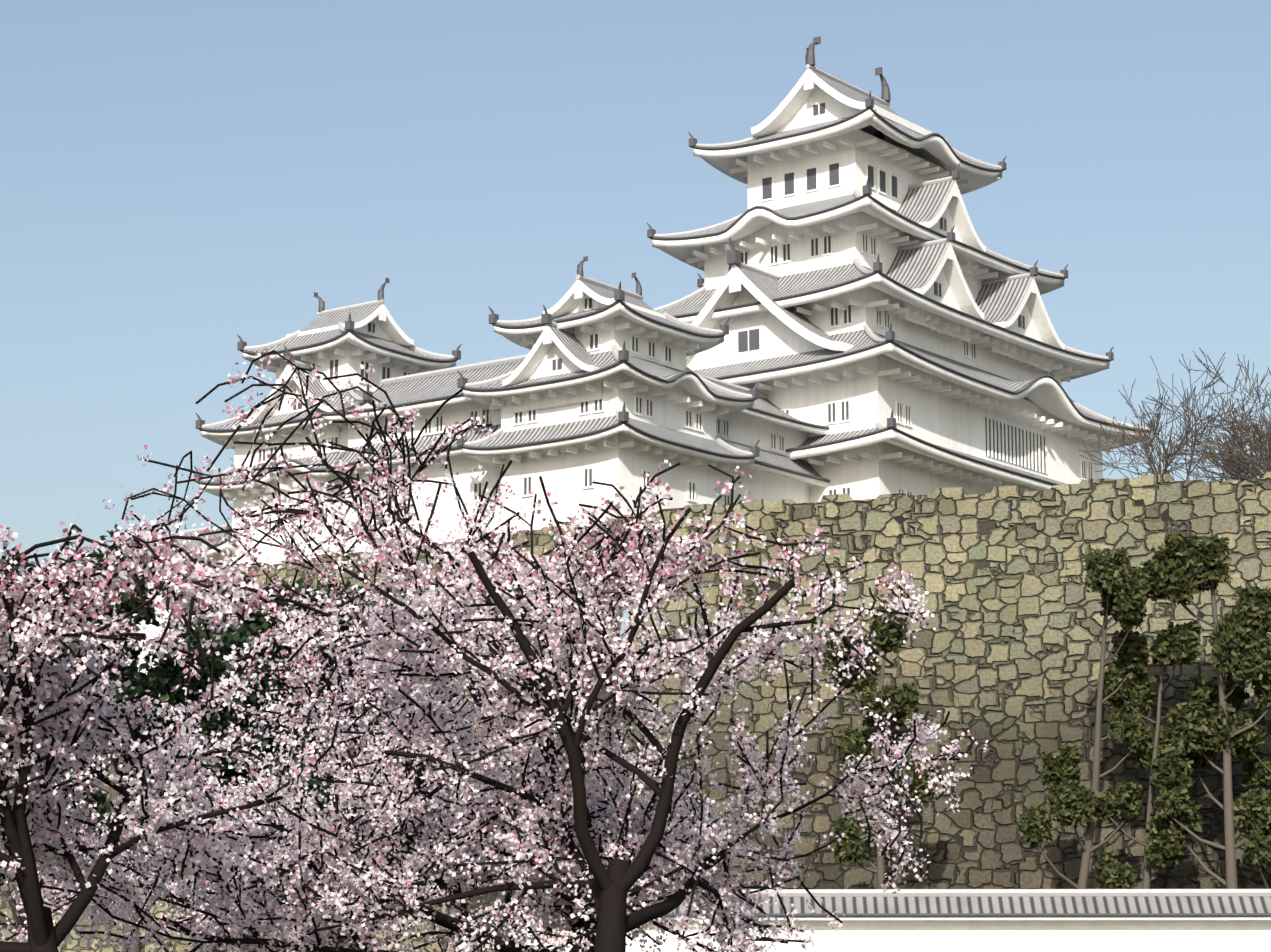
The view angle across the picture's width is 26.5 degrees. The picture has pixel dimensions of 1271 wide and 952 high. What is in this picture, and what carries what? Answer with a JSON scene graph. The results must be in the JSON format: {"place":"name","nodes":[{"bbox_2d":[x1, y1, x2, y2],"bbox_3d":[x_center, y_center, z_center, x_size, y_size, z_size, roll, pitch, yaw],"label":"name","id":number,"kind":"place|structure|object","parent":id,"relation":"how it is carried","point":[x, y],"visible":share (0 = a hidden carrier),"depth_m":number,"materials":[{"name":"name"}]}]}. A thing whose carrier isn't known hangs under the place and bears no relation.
{"place":"outdoors","nodes":[
{"label":"outdoors","id":0,"kind":"place"},
{"bbox_2d":[86,256,829,558],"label":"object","id":1,"kind":"object","parent":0,"point":[621,356],"visible":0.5,"depth_m":159.36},
{"bbox_2d":[116,286,808,674],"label":"wing walls","id":2,"kind":"structure","parent":0,"point":[568,474],"depth_m":157.29,"materials":[{"name":"white paint"}]},
{"bbox_2d":[94,529,237,565],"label":"roof","id":3,"kind":"structure","parent":2,"relation":"on","point":[223,547],"depth_m":175.83,"materials":[{"name":"tile"}]},
{"bbox_2d":[199,451,344,500],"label":"roof","id":4,"kind":"structure","parent":2,"relation":"on","point":[215,490],"depth_m":168.18,"materials":[{"name":"tile"}]},
{"bbox_2d":[200,388,372,448],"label":"roof","id":5,"kind":"structure","parent":2,"relation":"on","point":[219,438],"depth_m":168.92,"materials":[{"name":"grey tile"}]},
{"bbox_2d":[245,364,335,425],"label":"dormer gable","id":6,"kind":"structure","parent":5,"relation":"on","point":[317,386],"depth_m":169.00,"materials":[{"name":"white paint"}]},
{"bbox_2d":[242,328,455,372],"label":"roof","id":7,"kind":"structure","parent":2,"relation":"on","point":[308,339],"depth_m":171.07,"materials":[{"name":"paint"}]},
{"bbox_2d":[286,304,413,346],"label":"gable roof","id":8,"kind":"structure","parent":2,"relation":"on","point":[390,327],"depth_m":173.03,"materials":[{"name":"tile"}]},
{"bbox_2d":[330,424,500,473],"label":"roof","id":9,"kind":"structure","parent":2,"relation":"on","point":[347,456],"depth_m":160.78,"materials":[{"name":"tile"}]},
{"bbox_2d":[322,360,523,423],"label":"roof","id":10,"kind":"structure","parent":2,"relation":"on","point":[430,387],"depth_m":163.76,"materials":[{"name":"tile"}]},
{"bbox_2d":[543,280,665,318],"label":"gable roof","id":11,"kind":"structure","parent":2,"relation":"attached to","point":[566,303],"depth_m":157.01,"materials":[{"name":"paint"}]},
{"bbox_2d":[462,415,753,471],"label":"roof","id":12,"kind":"structure","parent":2,"relation":"on","point":[543,433],"depth_m":153.41,"materials":[{"name":"tile"}]},
{"bbox_2d":[463,351,753,415],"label":"roof","id":13,"kind":"structure","parent":2,"relation":"on","point":[692,384],"depth_m":154.10,"materials":[{"name":"white paint"}]},
{"bbox_2d":[502,325,599,386],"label":"dormer gable","id":14,"kind":"structure","parent":13,"relation":"on","point":[571,347],"depth_m":153.96,"materials":[{"name":"white paint"}]},
{"bbox_2d":[494,303,723,355],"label":"roof","id":15,"kind":"structure","parent":2,"relation":"on","point":[515,336],"depth_m":156.02,"materials":[{"name":"paint"}]},
{"bbox_2d":[717,384,827,434],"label":"roof","id":16,"kind":"structure","parent":2,"relation":"on","point":[764,404],"depth_m":168.16,"materials":[{"name":"tile"}]},
{"bbox_2d":[720,438,827,487],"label":"roof","id":17,"kind":"structure","parent":2,"relation":"on","point":[781,460],"depth_m":166.41,"materials":[{"name":"tile"}]},
{"bbox_2d":[0,0,1270,677],"label":"sky","id":18,"kind":"structure","parent":0,"point":[179,179],"materials":[{"name":"blue"}]},
{"bbox_2d":[658,263,1109,381],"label":"roof","id":19,"kind":"structure","parent":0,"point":[793,284],"depth_m":175.28,"materials":[{"name":"grey tile"}]},
{"bbox_2d":[886,242,984,319],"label":"dormer gable","id":20,"kind":"structure","parent":19,"relation":"on","point":[919,269],"depth_m":177.32,"materials":[{"name":"tile"}]},
{"bbox_2d":[975,277,1064,348],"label":"dormer gable","id":21,"kind":"structure","parent":19,"relation":"on","point":[1001,304],"depth_m":186.05,"materials":[{"name":"tile"}]},
{"bbox_2d":[647,36,1154,485],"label":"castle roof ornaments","id":22,"kind":"object","parent":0,"point":[733,256],"visible":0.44,"depth_m":178.90},
{"bbox_2d":[751,68,946,140],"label":"gable roof","id":23,"kind":"structure","parent":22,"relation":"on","point":[783,113],"depth_m":185.08,"materials":[{"name":"tile"}]},
{"bbox_2d":[652,194,1063,294],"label":"roof","id":24,"kind":"structure","parent":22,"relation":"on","point":[752,222],"depth_m":178.69,"materials":[{"name":"tile"}]},
{"bbox_2d":[898,180,985,251],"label":"dormer gable","id":25,"kind":"structure","parent":24,"relation":"on","point":[927,206],"depth_m":182.85,"materials":[{"name":"tile"}]},
{"bbox_2d":[693,330,1148,448],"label":"roof","id":26,"kind":"structure","parent":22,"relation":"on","point":[1047,394],"depth_m":173.61,"materials":[{"name":"paint"}]},
{"bbox_2d":[686,265,853,360],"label":"dormer gable","id":27,"kind":"structure","parent":26,"relation":"on","point":[763,289],"depth_m":173.62,"materials":[{"name":"white paint"}]},
{"bbox_2d":[786,428,1065,490],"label":"roof","id":28,"kind":"structure","parent":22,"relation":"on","point":[893,437],"depth_m":168.18,"materials":[{"name":"paint"}]},
{"bbox_2d":[686,75,1119,501],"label":"castle walls","id":29,"kind":"structure","parent":0,"point":[1022,434],"depth_m":177.13,"materials":[{"name":"white paint"}]},
{"bbox_2d":[693,109,1001,194],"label":"roof","id":30,"kind":"structure","parent":29,"relation":"on","point":[936,150],"depth_m":183.86,"materials":[{"name":"paint"}]},
{"bbox_2d":[1079,347,1270,480],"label":"bare tree","id":31,"kind":"object","parent":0,"point":[1145,446],"visible":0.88,"depth_m":113.97,"materials":[{"name":"brown plant"}]},
{"bbox_2d":[1156,349,1270,481],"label":"bare tree","id":32,"kind":"object","parent":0,"point":[1229,451],"visible":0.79,"depth_m":111.39,"materials":[{"name":"brown plant"}]},
{"label":"ground","id":33,"kind":"structure","parent":0,"visible":0},
{"bbox_2d":[0,762,125,941],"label":"evergreen tree","id":34,"kind":"object","parent":33,"relation":"on","point":[18,919],"visible":0.02,"depth_m":58.75,"materials":[{"name":"brown plant"}]},
{"bbox_2d":[0,546,163,881],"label":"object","id":35,"kind":"object","parent":34,"relation":"attached to","point":[17,553],"depth_m":60.60,"materials":[{"name":"green plant"}]},
{"bbox_2d":[71,646,195,951],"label":"tree trunk","id":36,"kind":"object","parent":33,"relation":"on","point":[139,946],"visible":0.12,"depth_m":56.88,"materials":[{"name":"brown plant"}]},
{"bbox_2d":[1,523,271,903],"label":"evergreen tree","id":37,"kind":"object","parent":36,"relation":"attached to","point":[156,682],"visible":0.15,"depth_m":57.19,"materials":[{"name":"green plant"}]},
{"bbox_2d":[0,522,379,951],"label":"cherry tree branches","id":38,"kind":"object","parent":33,"relation":"on","point":[44,933],"visible":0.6,"depth_m":19.01,"materials":[{"name":"black plant"}]},
{"bbox_2d":[0,515,385,908],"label":"cherry blossom","id":39,"kind":"object","parent":38,"relation":"attached to","point":[29,638],"visible":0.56,"depth_m":19.35,"materials":[{"name":"pink plant"}]},
{"bbox_2d":[207,655,317,951],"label":"evergreen tree","id":40,"kind":"object","parent":33,"relation":"on","point":[215,948],"depth_m":60.83,"materials":[{"name":"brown plant"}]},
{"bbox_2d":[100,570,387,916],"bbox_3d":[-9.018,5.978,61.570,6.647,8.265,7.494,0,-10,-1],"label":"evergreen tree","id":41,"kind":"object","parent":40,"relation":"attached to","point":[237,639],"visible":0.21,"depth_m":59.77,"materials":[{"name":"green plant"}]},
{"bbox_2d":[0,569,552,951],"bbox_3d":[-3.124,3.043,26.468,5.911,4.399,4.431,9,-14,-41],"label":"cherry tree","id":42,"kind":"object","parent":33,"relation":"on","point":[311,675],"visible":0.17,"depth_m":26.80,"materials":[{"name":"pink plant"}]},
{"bbox_2d":[0,696,622,951],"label":"stone terrace wall","id":43,"kind":"structure","parent":33,"relation":"on","point":[177,946],"depth_m":117.61,"materials":[{"name":"grey stone"}]},
{"bbox_2d":[453,518,632,951],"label":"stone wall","id":44,"kind":"structure","parent":43,"relation":"attached to","point":[489,898],"depth_m":99.45,"materials":[{"name":"beige stone"}]},
{"bbox_2d":[40,350,713,951],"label":"cherry tree wood","id":45,"kind":"object","parent":33,"relation":"on","point":[446,920],"visible":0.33,"depth_m":23.98,"materials":[{"name":"black plant"}]},
{"bbox_2d":[42,349,713,951],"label":"blossoming cherry tree","id":46,"kind":"object","parent":45,"relation":"attached to","point":[334,865],"visible":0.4,"depth_m":23.64,"materials":[{"name":"pink plant"}]},
{"bbox_2d":[332,724,432,945],"bbox_3d":[-6.375,9.147,63.466,3.878,8.231,3.611,9,-14,-40],"label":"evergreen tree","id":47,"kind":"object","parent":33,"relation":"on","point":[387,942],"visible":0.02,"depth_m":63.51,"materials":[{"name":"brown plant"}]},
{"bbox_2d":[252,588,479,907],"bbox_3d":[-7.119,6.276,62.981,6.955,7.442,6.277,0,-10,-1],"label":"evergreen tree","id":48,"kind":"object","parent":47,"relation":"attached to","point":[407,843],"depth_m":62.50,"materials":[{"name":"green plant"}]},
{"bbox_2d":[179,519,622,701],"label":"stone base wall","id":49,"kind":"structure","parent":33,"relation":"on","point":[542,541],"depth_m":157.48,"materials":[{"name":"beige stone"}]},
{"bbox_2d":[222,458,988,951],"bbox_3d":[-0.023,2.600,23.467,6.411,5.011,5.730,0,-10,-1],"label":"cherry tree","id":50,"kind":"object","parent":33,"relation":"on","point":[586,672],"visible":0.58,"depth_m":22.73,"materials":[{"name":"pink plant"}]},
{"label":"bare tree","id":51,"kind":"object","parent":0,"visible":0},
{"bbox_2d":[1162,365,1270,480],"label":"bare tree","id":52,"kind":"object","parent":51,"relation":"attached to","point":[1209,466],"visible":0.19,"depth_m":118.81,"materials":[{"name":"brown plant"}]},
{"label":"earth bank","id":53,"kind":"structure","parent":0,"visible":0},
{"bbox_2d":[852,653,916,888],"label":"tree trunk","id":54,"kind":"object","parent":53,"relation":"on","point":[878,870],"visible":0.31,"depth_m":76.45,"materials":[{"name":"brown plant"}]},
{"bbox_2d":[821,605,941,864],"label":"pine foliage","id":55,"kind":"object","parent":54,"relation":"on","point":[900,707],"visible":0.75,"depth_m":76.76,"materials":[{"name":"green plant"}]},
{"bbox_2d":[527,920,1270,951],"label":"plaster wall","id":56,"kind":"structure","parent":53,"relation":"on","point":[1051,936],"depth_m":69.80,"materials":[{"name":"white paint"}]},
{"bbox_2d":[528,889,1270,917],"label":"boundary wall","id":57,"kind":"structure","parent":56,"relation":"on","point":[1000,892],"depth_m":70.06,"materials":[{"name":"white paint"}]},
{"bbox_2d":[529,896,1270,919],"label":"plaster wall coping","id":58,"kind":"object","parent":56,"relation":"on","point":[1162,904],"depth_m":69.82,"materials":[{"name":"grey tile"}]},
{"bbox_2d":[617,472,1270,888],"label":"stone wall","id":59,"kind":"structure","parent":53,"relation":"on","point":[1003,658],"depth_m":81.51,"materials":[{"name":"beige stone"}]},
{"bbox_2d":[1034,594,1133,888],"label":"pine tree","id":60,"kind":"object","parent":53,"relation":"on","point":[1088,849],"visible":0.58,"depth_m":75.09,"materials":[{"name":"brown plant"}]},
{"bbox_2d":[1017,547,1157,848],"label":"tree foliage","id":61,"kind":"object","parent":60,"relation":"attached to","point":[1116,577],"visible":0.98,"depth_m":74.50,"materials":[{"name":"green plant"}]},
{"bbox_2d":[1092,620,1203,888],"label":"tree","id":62,"kind":"object","parent":53,"relation":"on","point":[1172,646],"depth_m":74.61,"materials":[{"name":"green plant"}]},
{"bbox_2d":[1169,582,1270,888],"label":"pine tree","id":63,"kind":"object","parent":53,"relation":"on","point":[1230,847],"visible":0.71,"depth_m":73.64,"materials":[{"name":"brown plant"}]},
{"bbox_2d":[1140,532,1270,839],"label":"tree foliage","id":64,"kind":"object","parent":63,"relation":"attached to","point":[1180,570],"visible":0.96,"depth_m":73.80,"materials":[{"name":"green plant"}]},
{"bbox_2d":[1230,707,1270,888],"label":"tree","id":65,"kind":"object","parent":53,"relation":"on","point":[1257,773],"depth_m":74.33,"materials":[{"name":"green plant"}]}
]}

